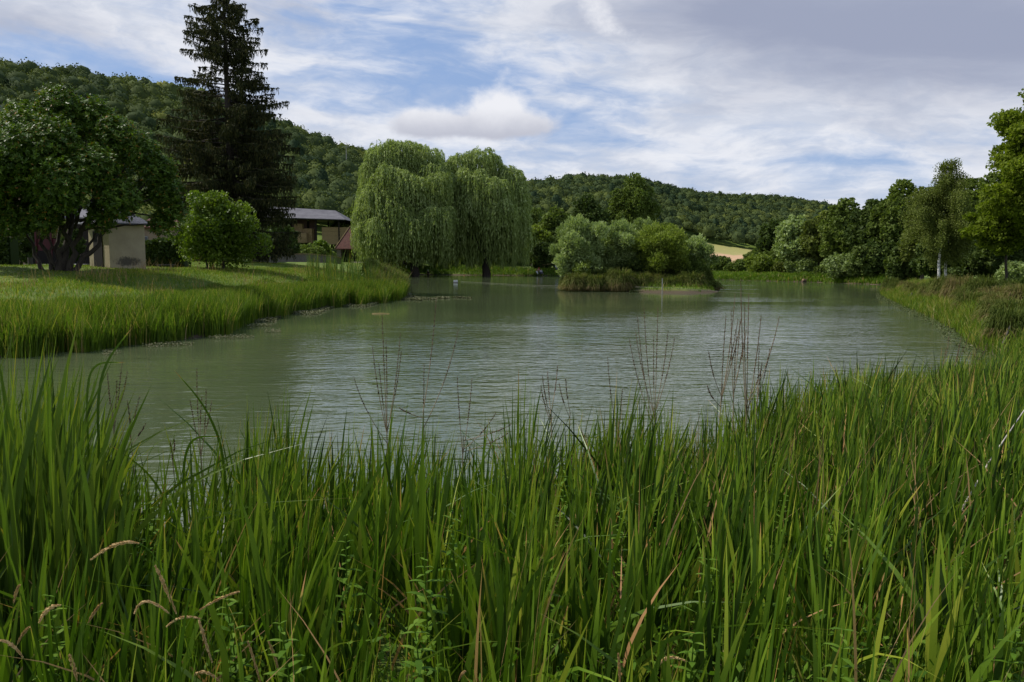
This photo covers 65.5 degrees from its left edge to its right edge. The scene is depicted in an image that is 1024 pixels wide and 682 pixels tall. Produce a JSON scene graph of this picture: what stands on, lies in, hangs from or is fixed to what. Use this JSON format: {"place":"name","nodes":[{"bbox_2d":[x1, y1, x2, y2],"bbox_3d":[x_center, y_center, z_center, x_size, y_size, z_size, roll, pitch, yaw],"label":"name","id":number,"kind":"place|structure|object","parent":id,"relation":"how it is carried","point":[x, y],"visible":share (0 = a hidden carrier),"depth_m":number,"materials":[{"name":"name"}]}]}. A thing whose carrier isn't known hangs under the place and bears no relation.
{"place":"outdoors","nodes":[
{"label":"outdoors","id":0,"kind":"place"},
{"bbox_2d":[369,257,410,295],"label":"rough grass","id":1,"kind":"structure","parent":0,"point":[392,269],"depth_m":61.30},
{"bbox_2d":[0,275,995,576],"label":"water","id":2,"kind":"structure","parent":0,"point":[530,329],"depth_m":20.23,"materials":[{"name":"liquid"}]},
{"bbox_2d":[102,323,280,354],"bbox_3d":[-9.828,-0.160,27.012,2.602,0.142,10.929,1,6,5],"label":"floating weed","id":3,"kind":"object","parent":2,"relation":"on","point":[219,336],"visible":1,"depth_m":26.50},
{"bbox_2d":[254,293,411,321],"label":"floating weed","id":4,"kind":"object","parent":2,"relation":"on","point":[318,310],"visible":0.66,"depth_m":41.38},
{"bbox_2d":[876,293,998,361],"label":"grass","id":5,"kind":"structure","parent":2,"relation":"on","point":[924,316],"depth_m":31.12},
{"bbox_2d":[0,211,1017,681],"bbox_3d":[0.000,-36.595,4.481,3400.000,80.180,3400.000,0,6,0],"label":"ground","id":6,"kind":"structure","parent":0,"point":[642,289],"depth_m":37.87,"materials":[{"name":"green plant"}]},
{"bbox_2d":[0,229,22,264],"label":"hedge","id":7,"kind":"object","parent":6,"relation":"on","point":[10,253],"visible":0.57,"depth_m":43.39,"materials":[{"name":"green plant"}]},
{"bbox_2d":[18,232,36,263],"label":"dark bush","id":8,"kind":"object","parent":6,"relation":"on","point":[26,246],"visible":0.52,"depth_m":46.32,"materials":[{"name":"green plant"}]},
{"bbox_2d":[32,231,62,263],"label":"red gate","id":9,"kind":"structure","parent":6,"relation":"on","point":[41,254],"depth_m":59.55,"materials":[{"name":"paint"}]},
{"bbox_2d":[33,594,69,681],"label":"leafy herb","id":10,"kind":"object","parent":6,"relation":"on","point":[55,655],"visible":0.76,"depth_m":2.92,"materials":[{"name":"green plant"}]},
{"bbox_2d":[57,228,86,261],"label":"dark bush","id":11,"kind":"object","parent":6,"relation":"on","point":[80,247],"visible":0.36,"depth_m":49.51,"materials":[{"name":"green plant"}]},
{"bbox_2d":[0,82,189,270],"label":"magnolia tree","id":12,"kind":"object","parent":6,"relation":"on","point":[46,154],"visible":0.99,"depth_m":35.89,"materials":[{"name":"green plant"}]},
{"bbox_2d":[80,215,146,268],"bbox_3d":[-21.165,-5.470,42.671,2.400,3.633,2.600,3,7,32],"label":"garden hut","id":13,"kind":"object","parent":6,"relation":"on","point":[121,245],"visible":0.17,"depth_m":42.08,"materials":[{"name":"paint"}]},
{"bbox_2d":[92,231,103,266],"bbox_3d":[-21.759,-4.773,41.879,0.800,2.000,0.050,3,7,32],"label":"door","id":14,"kind":"structure","parent":13,"relation":"in","point":[98,254],"depth_m":41.85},
{"bbox_2d":[96,328,131,498],"bbox_3d":[-2.320,0.909,4.711,0.246,1.991,0.019,0,6,5],"label":"long blade","id":15,"kind":"object","parent":6,"relation":"on","point":[99,392],"visible":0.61,"depth_m":4.66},
{"bbox_2d":[90,540,181,681],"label":"grass flower","id":16,"kind":"object","parent":6,"relation":"on","point":[121,543],"depth_m":2.42,"materials":[{"name":"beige plant"}]},
{"bbox_2d":[145,237,190,266],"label":"hedge","id":17,"kind":"object","parent":6,"relation":"on","point":[161,250],"visible":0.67,"depth_m":53.03,"materials":[{"name":"green plant"}]},
{"bbox_2d":[0,260,339,287],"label":"lawn grass","id":18,"kind":"structure","parent":6,"relation":"on","point":[99,268],"depth_m":39.91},
{"bbox_2d":[0,315,355,672],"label":"cattail leaves","id":19,"kind":"object","parent":6,"relation":"on","point":[47,467],"visible":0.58,"depth_m":3.76,"materials":[{"name":"plant"}]},
{"bbox_2d":[0,254,369,300],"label":"meadow grass","id":20,"kind":"structure","parent":6,"relation":"on","point":[120,288],"depth_m":35.89,"materials":[{"name":"plant"}]},
{"bbox_2d":[190,371,211,505],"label":"dry stalk","id":21,"kind":"object","parent":6,"relation":"on","point":[200,429],"visible":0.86,"depth_m":6.84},
{"bbox_2d":[182,436,219,525],"bbox_3d":[-2.064,1.322,5.354,0.288,1.394,0.019,0,6,4],"label":"long blade","id":22,"kind":"object","parent":6,"relation":"on","point":[183,475],"visible":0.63,"depth_m":5.31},
{"bbox_2d":[176,541,229,681],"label":"long blade","id":23,"kind":"object","parent":6,"relation":"on","point":[223,652],"visible":1,"depth_m":2.71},
{"bbox_2d":[178,375,227,537],"bbox_3d":[-2.066,1.050,5.336,0.323,1.732,0.024,0,6,0],"label":"long blade","id":24,"kind":"object","parent":6,"relation":"on","point":[219,441],"visible":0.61,"depth_m":5.29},
{"bbox_2d":[0,275,409,357],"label":"reed bed","id":25,"kind":"object","parent":6,"relation":"on","point":[109,321],"visible":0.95,"depth_m":26.05,"materials":[{"name":"plant"}]},
{"bbox_2d":[161,190,273,269],"bbox_3d":[-18.691,-6.801,49.652,6.120,5.232,5.819,4,7,32],"label":"round bush","id":26,"kind":"object","parent":6,"relation":"on","point":[218,227],"visible":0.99,"depth_m":48.43,"materials":[{"name":"green plant"}]},
{"bbox_2d":[155,0,300,263],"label":"spruce tree","id":27,"kind":"object","parent":6,"relation":"on","point":[256,156],"visible":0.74,"depth_m":65.26,"materials":[{"name":"green plant"}]},
{"bbox_2d":[212,587,254,681],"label":"leafy herb","id":28,"kind":"object","parent":6,"relation":"on","point":[234,652],"visible":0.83,"depth_m":2.92,"materials":[{"name":"green plant"}]},
{"bbox_2d":[260,222,302,252],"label":"leafy tree","id":29,"kind":"object","parent":6,"relation":"on","point":[294,243],"visible":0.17,"depth_m":116.42,"materials":[{"name":"green plant"}]},
{"bbox_2d":[265,621,311,681],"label":"leafy herb","id":30,"kind":"object","parent":6,"relation":"on","point":[282,652],"visible":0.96,"depth_m":2.61,"materials":[{"name":"green plant"}]},
{"bbox_2d":[253,253,341,263],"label":"stone wall","id":31,"kind":"structure","parent":6,"relation":"on","point":[301,257],"depth_m":122.25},
{"bbox_2d":[263,207,351,246],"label":"house","id":32,"kind":"structure","parent":6,"relation":"on","point":[309,218],"depth_m":191.27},
{"bbox_2d":[94,402,561,681],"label":"cattail leaves","id":33,"kind":"object","parent":6,"relation":"on","point":[420,521],"visible":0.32,"depth_m":3.96,"materials":[{"name":"plant"}]},
{"bbox_2d":[333,534,365,647],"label":"leafy herb","id":34,"kind":"object","parent":6,"relation":"on","point":[344,580],"visible":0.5,"depth_m":3.52,"materials":[{"name":"green plant"}]},
{"bbox_2d":[305,243,402,288],"bbox_3d":[-11.230,-4.991,54.708,6.245,4.125,14.480,0,6,0],"label":"reed bed","id":35,"kind":"object","parent":6,"relation":"on","point":[328,269],"visible":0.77,"depth_m":53.61,"materials":[{"name":"plant"}]},
{"bbox_2d":[335,226,407,263],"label":"wash house","id":36,"kind":"structure","parent":6,"relation":"on","point":[343,245],"depth_m":168.30,"materials":[{"name":"red ceramic"}]},
{"bbox_2d":[353,318,401,449],"bbox_3d":[-1.258,0.899,7.250,0.480,2.309,0.270,1,6,11],"label":"dry stalk","id":37,"kind":"object","parent":6,"relation":"on","point":[385,424],"visible":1,"depth_m":7.27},
{"bbox_2d":[349,138,458,275],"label":"weeping willow","id":38,"kind":"object","parent":6,"relation":"on","point":[401,201],"visible":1,"depth_m":148.59,"materials":[{"name":"green plant"}]},
{"bbox_2d":[0,57,832,267],"bbox_3d":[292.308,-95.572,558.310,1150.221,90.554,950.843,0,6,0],"label":"woodland","id":39,"kind":"object","parent":6,"relation":"on","point":[325,172],"visible":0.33,"depth_m":334.28,"materials":[{"name":"plant"}]},
{"bbox_2d":[401,618,436,681],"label":"leafy herb","id":40,"kind":"object","parent":6,"relation":"on","point":[418,664],"visible":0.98,"depth_m":2.61,"materials":[{"name":"green plant"}]},
{"bbox_2d":[405,557,448,681],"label":"leafy herb","id":41,"kind":"object","parent":6,"relation":"on","point":[421,597],"visible":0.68,"depth_m":3.12,"materials":[{"name":"green plant"}]},
{"bbox_2d":[399,297,458,438],"bbox_3d":[-0.753,0.833,7.233,0.540,2.443,0.280,-1,6,-8],"label":"dry stalk","id":42,"kind":"object","parent":6,"relation":"on","point":[427,382],"visible":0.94,"depth_m":7.20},
{"bbox_2d":[438,509,473,607],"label":"leafy herb","id":43,"kind":"object","parent":6,"relation":"on","point":[454,548],"visible":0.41,"depth_m":3.71,"materials":[{"name":"green plant"}]},
{"bbox_2d":[383,262,567,277],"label":"shore grass","id":44,"kind":"structure","parent":6,"relation":"on","point":[507,270],"depth_m":172.59,"materials":[{"name":"plant"}]},
{"bbox_2d":[431,146,536,275],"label":"weeping willow","id":45,"kind":"object","parent":6,"relation":"on","point":[491,205],"visible":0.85,"depth_m":155.90,"materials":[{"name":"green plant"}]},
{"bbox_2d":[457,378,510,473],"bbox_3d":[-0.240,1.174,7.091,0.472,1.792,0.321,0,6,0],"label":"dry stalk","id":46,"kind":"object","parent":6,"relation":"on","point":[463,451],"visible":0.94,"depth_m":7.02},
{"bbox_2d":[0,333,1023,681],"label":"iris reeds","id":47,"kind":"object","parent":6,"relation":"on","point":[638,479],"visible":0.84,"depth_m":3.72,"materials":[{"name":"plant"}]},
{"bbox_2d":[1,347,1023,681],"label":"sedge leaves","id":48,"kind":"object","parent":6,"relation":"on","point":[843,547],"visible":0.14,"depth_m":3.32,"materials":[{"name":"plant"}]},
{"bbox_2d":[10,543,1023,681],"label":"meadow grass","id":49,"kind":"structure","parent":6,"relation":"on","point":[797,666],"depth_m":3.27,"materials":[{"name":"plant"}]},
{"bbox_2d":[15,482,1023,681],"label":"ground cover","id":50,"kind":"object","parent":6,"relation":"on","point":[385,647],"visible":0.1,"depth_m":3.07,"materials":[{"name":"green plant"}]},
{"bbox_2d":[494,556,554,672],"bbox_3d":[0.046,1.109,2.923,0.233,0.677,0.018,1,6,5],"label":"long blade","id":51,"kind":"object","parent":6,"relation":"on","point":[518,606],"visible":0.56,"depth_m":2.90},
{"bbox_2d":[527,223,553,263],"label":"leafy tree","id":52,"kind":"object","parent":6,"relation":"on","point":[543,235],"visible":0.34,"depth_m":174.96,"materials":[{"name":"green plant"}]},
{"bbox_2d":[527,240,554,268],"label":"leafy tree","id":53,"kind":"object","parent":6,"relation":"on","point":[541,257],"visible":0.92,"depth_m":169.47,"materials":[{"name":"green plant"}]},
{"bbox_2d":[537,205,567,267],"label":"leafy tree","id":54,"kind":"object","parent":6,"relation":"on","point":[552,219],"visible":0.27,"depth_m":195.45,"materials":[{"name":"green plant"}]},
{"bbox_2d":[535,568,570,679],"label":"leafy herb","id":55,"kind":"object","parent":6,"relation":"on","point":[551,623],"visible":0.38,"depth_m":3.12,"materials":[{"name":"green plant"}]},
{"bbox_2d":[558,272,591,290],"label":"sedge tussock","id":56,"kind":"object","parent":6,"relation":"on","point":[573,282],"visible":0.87,"depth_m":71.49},
{"bbox_2d":[548,213,610,276],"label":"willow shrub","id":57,"kind":"object","parent":6,"relation":"on","point":[579,240],"visible":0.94,"depth_m":73.91,"materials":[{"name":"green plant"}]},
{"bbox_2d":[568,192,610,223],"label":"leafy tree","id":58,"kind":"object","parent":6,"relation":"on","point":[590,211],"visible":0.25,"depth_m":180.80,"materials":[{"name":"green plant"}]},
{"bbox_2d":[580,273,609,291],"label":"sedge tussock","id":59,"kind":"object","parent":6,"relation":"on","point":[595,283],"visible":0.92,"depth_m":71.26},
{"bbox_2d":[598,510,627,615],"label":"leafy herb","id":60,"kind":"object","parent":6,"relation":"on","point":[618,573],"visible":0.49,"depth_m":3.70,"materials":[{"name":"green plant"}]},
{"bbox_2d":[598,218,639,270],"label":"willow shrub","id":61,"kind":"object","parent":6,"relation":"on","point":[618,240],"visible":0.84,"depth_m":75.18,"materials":[{"name":"green plant"}]},
{"bbox_2d":[602,267,639,291],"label":"sedge tussock","id":62,"kind":"object","parent":6,"relation":"on","point":[622,281],"visible":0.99,"depth_m":70.92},
{"bbox_2d":[604,172,662,225],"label":"poplar tree","id":63,"kind":"object","parent":6,"relation":"on","point":[631,200],"visible":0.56,"depth_m":185.16,"materials":[{"name":"green plant"}]},
{"bbox_2d":[605,250,663,274],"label":"willow shrub","id":64,"kind":"object","parent":6,"relation":"on","point":[632,265],"visible":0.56,"depth_m":74.88,"materials":[{"name":"green plant"}]},
{"bbox_2d":[629,310,674,421],"bbox_3d":[1.290,0.843,7.572,0.383,2.356,0.306,-1,6,-15],"label":"dry stalk","id":65,"kind":"object","parent":6,"relation":"on","point":[656,405],"visible":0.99,"depth_m":7.45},
{"bbox_2d":[629,220,690,274],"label":"willow shrub","id":66,"kind":"object","parent":6,"relation":"on","point":[666,247],"visible":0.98,"depth_m":73.45,"materials":[{"name":"green plant"}]},
{"bbox_2d":[527,400,812,493],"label":"dead stems","id":67,"kind":"object","parent":6,"relation":"on","point":[672,444],"visible":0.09,"depth_m":6.50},
{"bbox_2d":[631,279,716,291],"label":"island grass","id":68,"kind":"structure","parent":6,"relation":"on","point":[683,287],"depth_m":69.84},
{"bbox_2d":[661,250,708,275],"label":"willow shrub","id":69,"kind":"object","parent":6,"relation":"on","point":[695,265],"visible":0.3,"depth_m":74.61,"materials":[{"name":"green plant"}]},
{"bbox_2d":[674,632,708,679],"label":"leafy herb","id":70,"kind":"object","parent":6,"relation":"on","point":[692,651],"visible":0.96,"depth_m":2.51,"materials":[{"name":"green plant"}]},
{"bbox_2d":[678,270,710,287],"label":"sedge tussock","id":71,"kind":"object","parent":6,"relation":"on","point":[693,278],"visible":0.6,"depth_m":71.50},
{"bbox_2d":[686,233,718,271],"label":"willow shrub","id":72,"kind":"object","parent":6,"relation":"on","point":[699,245],"visible":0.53,"depth_m":75.59,"materials":[{"name":"green plant"}]},
{"bbox_2d":[707,296,741,447],"bbox_3d":[1.958,0.758,7.524,0.331,2.398,0.329,0,6,0],"label":"dry stalk","id":73,"kind":"object","parent":6,"relation":"on","point":[723,387],"visible":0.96,"depth_m":7.50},
{"bbox_2d":[730,311,746,440],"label":"dry stalk","id":74,"kind":"object","parent":6,"relation":"on","point":[742,353],"visible":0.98,"depth_m":7.46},
{"bbox_2d":[740,277,778,428],"bbox_3d":[2.374,0.630,7.726,0.525,2.493,0.156,-3,6,-28],"label":"dry stalk","id":75,"kind":"object","parent":6,"relation":"on","point":[746,404],"visible":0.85,"depth_m":7.65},
{"bbox_2d":[744,252,778,272],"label":"leafy bush","id":76,"kind":"object","parent":6,"relation":"on","point":[762,262],"visible":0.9,"depth_m":127.66,"materials":[{"name":"green plant"}]},
{"bbox_2d":[755,217,783,254],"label":"leafy tree","id":77,"kind":"object","parent":6,"relation":"on","point":[766,241],"visible":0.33,"depth_m":137.50,"materials":[{"name":"green plant"}]},
{"bbox_2d":[657,269,919,284],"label":"shore grass","id":78,"kind":"structure","parent":6,"relation":"on","point":[772,276],"depth_m":112.69,"materials":[{"name":"plant"}]},
{"bbox_2d":[771,214,806,261],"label":"leafy tree","id":79,"kind":"object","parent":6,"relation":"on","point":[787,239],"visible":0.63,"depth_m":119.37,"materials":[{"name":"green plant"}]},
{"bbox_2d":[783,257,819,272],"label":"leafy bush","id":80,"kind":"object","parent":6,"relation":"on","point":[802,264],"visible":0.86,"depth_m":116.99,"materials":[{"name":"green plant"}]},
{"bbox_2d":[796,210,829,265],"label":"leafy tree","id":81,"kind":"object","parent":6,"relation":"on","point":[810,237],"visible":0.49,"depth_m":116.01,"materials":[{"name":"green plant"}]},
{"bbox_2d":[817,627,860,681],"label":"leafy herb","id":82,"kind":"object","parent":6,"relation":"on","point":[850,663],"visible":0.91,"depth_m":2.51,"materials":[{"name":"green plant"}]},
{"bbox_2d":[818,197,860,257],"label":"leafy tree","id":83,"kind":"object","parent":6,"relation":"on","point":[834,226],"visible":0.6,"depth_m":110.02,"materials":[{"name":"green plant"}]},
{"bbox_2d":[823,251,864,280],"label":"leafy bush","id":84,"kind":"object","parent":6,"relation":"on","point":[838,265],"visible":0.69,"depth_m":102.50,"materials":[{"name":"green plant"}]},
{"bbox_2d":[842,198,882,253],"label":"leafy tree","id":85,"kind":"object","parent":6,"relation":"on","point":[857,235],"visible":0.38,"depth_m":102.66,"materials":[{"name":"green plant"}]},
{"bbox_2d":[849,236,891,277],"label":"leafy tree","id":86,"kind":"object","parent":6,"relation":"on","point":[868,258],"visible":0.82,"depth_m":98.29,"materials":[{"name":"green plant"}]},
{"bbox_2d":[865,179,916,242],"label":"leafy tree","id":87,"kind":"object","parent":6,"relation":"on","point":[884,225],"visible":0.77,"depth_m":97.80,"materials":[{"name":"green plant"}]},
{"bbox_2d":[882,229,920,280],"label":"leafy tree","id":88,"kind":"object","parent":6,"relation":"on","point":[894,265],"visible":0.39,"depth_m":86.78,"materials":[{"name":"green plant"}]},
{"bbox_2d":[897,186,931,279],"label":"leafy tree","id":89,"kind":"object","parent":6,"relation":"on","point":[907,252],"visible":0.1,"depth_m":83.18,"materials":[{"name":"green plant"}]},
{"bbox_2d":[909,242,943,278],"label":"leafy tree","id":90,"kind":"object","parent":6,"relation":"on","point":[918,268],"visible":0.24,"depth_m":75.23,"materials":[{"name":"green plant"}]},
{"bbox_2d":[897,157,977,277],"bbox_3d":[33.176,-9.046,61.242,5.983,9.978,7.080,0,6,0],"label":"birch tree","id":91,"kind":"object","parent":6,"relation":"on","point":[934,198],"visible":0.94,"depth_m":60.65,"materials":[{"name":"green plant"}]},
{"bbox_2d":[910,182,978,276],"bbox_3d":[34.610,-8.489,62.318,5.569,8.698,4.855,-2,6,-23],"label":"birch tree","id":92,"kind":"object","parent":6,"relation":"on","point":[931,256],"visible":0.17,"depth_m":61.88,"materials":[{"name":"green plant"}]},
{"bbox_2d":[878,277,1023,361],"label":"bank grass","id":93,"kind":"structure","parent":6,"relation":"on","point":[936,308],"depth_m":32.24,"materials":[{"name":"plant"}]},
{"bbox_2d":[937,274,971,299],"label":"sedge tussock","id":94,"kind":"object","parent":6,"relation":"on","point":[950,283],"visible":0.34,"depth_m":40.73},
{"bbox_2d":[950,289,981,310],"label":"grass tuft","id":95,"kind":"object","parent":6,"relation":"on","point":[962,295],"visible":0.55,"depth_m":34.79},
{"bbox_2d":[960,177,983,279],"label":"leafy tree","id":96,"kind":"object","parent":6,"relation":"on","point":[975,183],"visible":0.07,"depth_m":76.11,"materials":[{"name":"green plant"}]},
{"bbox_2d":[960,247,994,280],"bbox_3d":[39.181,-6.439,65.577,3.914,4.088,4.080,0,6,0],"label":"leafy tree","id":97,"kind":"object","parent":6,"relation":"on","point":[981,264],"visible":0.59,"depth_m":64.97,"materials":[{"name":"green plant"}]},
{"bbox_2d":[959,273,1002,294],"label":"grass tuft","id":98,"kind":"object","parent":6,"relation":"on","point":[973,285],"visible":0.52,"depth_m":37.61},
{"bbox_2d":[976,171,1001,204],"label":"leafy tree","id":99,"kind":"object","parent":6,"relation":"on","point":[990,177],"visible":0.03,"depth_m":72.83,"materials":[{"name":"green plant"}]},
{"bbox_2d":[957,202,1023,280],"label":"locust tree","id":100,"kind":"object","parent":6,"relation":"on","point":[1000,235],"visible":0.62,"depth_m":49.16,"materials":[{"name":"green plant"}]},
{"bbox_2d":[969,295,1021,322],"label":"grass tuft","id":101,"kind":"object","parent":6,"relation":"on","point":[983,309],"visible":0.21,"depth_m":28.02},
{"bbox_2d":[972,88,1023,235],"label":"locust tree","id":102,"kind":"object","parent":6,"relation":"on","point":[1007,196],"visible":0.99,"depth_m":46.07,"materials":[{"name":"green plant"}]},
{"bbox_2d":[976,304,1023,342],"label":"grass tuft","id":103,"kind":"object","parent":6,"relation":"on","point":[1002,320],"visible":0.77,"depth_m":22.78,"materials":[{"name":"plant"}]},
{"bbox_2d":[979,297,1023,320],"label":"grass tuft","id":104,"kind":"object","parent":6,"relation":"on","point":[1016,304],"visible":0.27,"depth_m":25.89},
{"bbox_2d":[990,629,1023,681],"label":"leafy herb","id":105,"kind":"object","parent":6,"relation":"on","point":[1008,667],"visible":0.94,"depth_m":2.51,"materials":[{"name":"green plant"}]},
{"bbox_2d":[991,247,1023,272],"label":"leafy tree","id":106,"kind":"object","parent":6,"relation":"on","point":[1018,256],"visible":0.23,"depth_m":61.08,"materials":[{"name":"green plant"}]},
{"bbox_2d":[994,260,1023,283],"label":"leafy bush","id":107,"kind":"object","parent":6,"relation":"on","point":[1015,269],"visible":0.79,"depth_m":57.28,"materials":[{"name":"green plant"}]},
{"bbox_2d":[1000,281,1023,301],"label":"sedge tussock","id":108,"kind":"object","parent":6,"relation":"on","point":[1016,291],"visible":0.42,"depth_m":29.76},
{"bbox_2d":[0,358,1023,681],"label":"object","id":109,"kind":"object","parent":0,"point":[478,634],"depth_m":3.59,"materials":[{"name":"plant"}]},
{"bbox_2d":[0,0,1023,208],"label":"sky","id":110,"kind":"structure","parent":0,"point":[830,100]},
{"bbox_2d":[708,243,752,260],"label":"field","id":111,"kind":"structure","parent":0,"point":[733,253],"depth_m":532.69,"materials":[{"name":"plant"}]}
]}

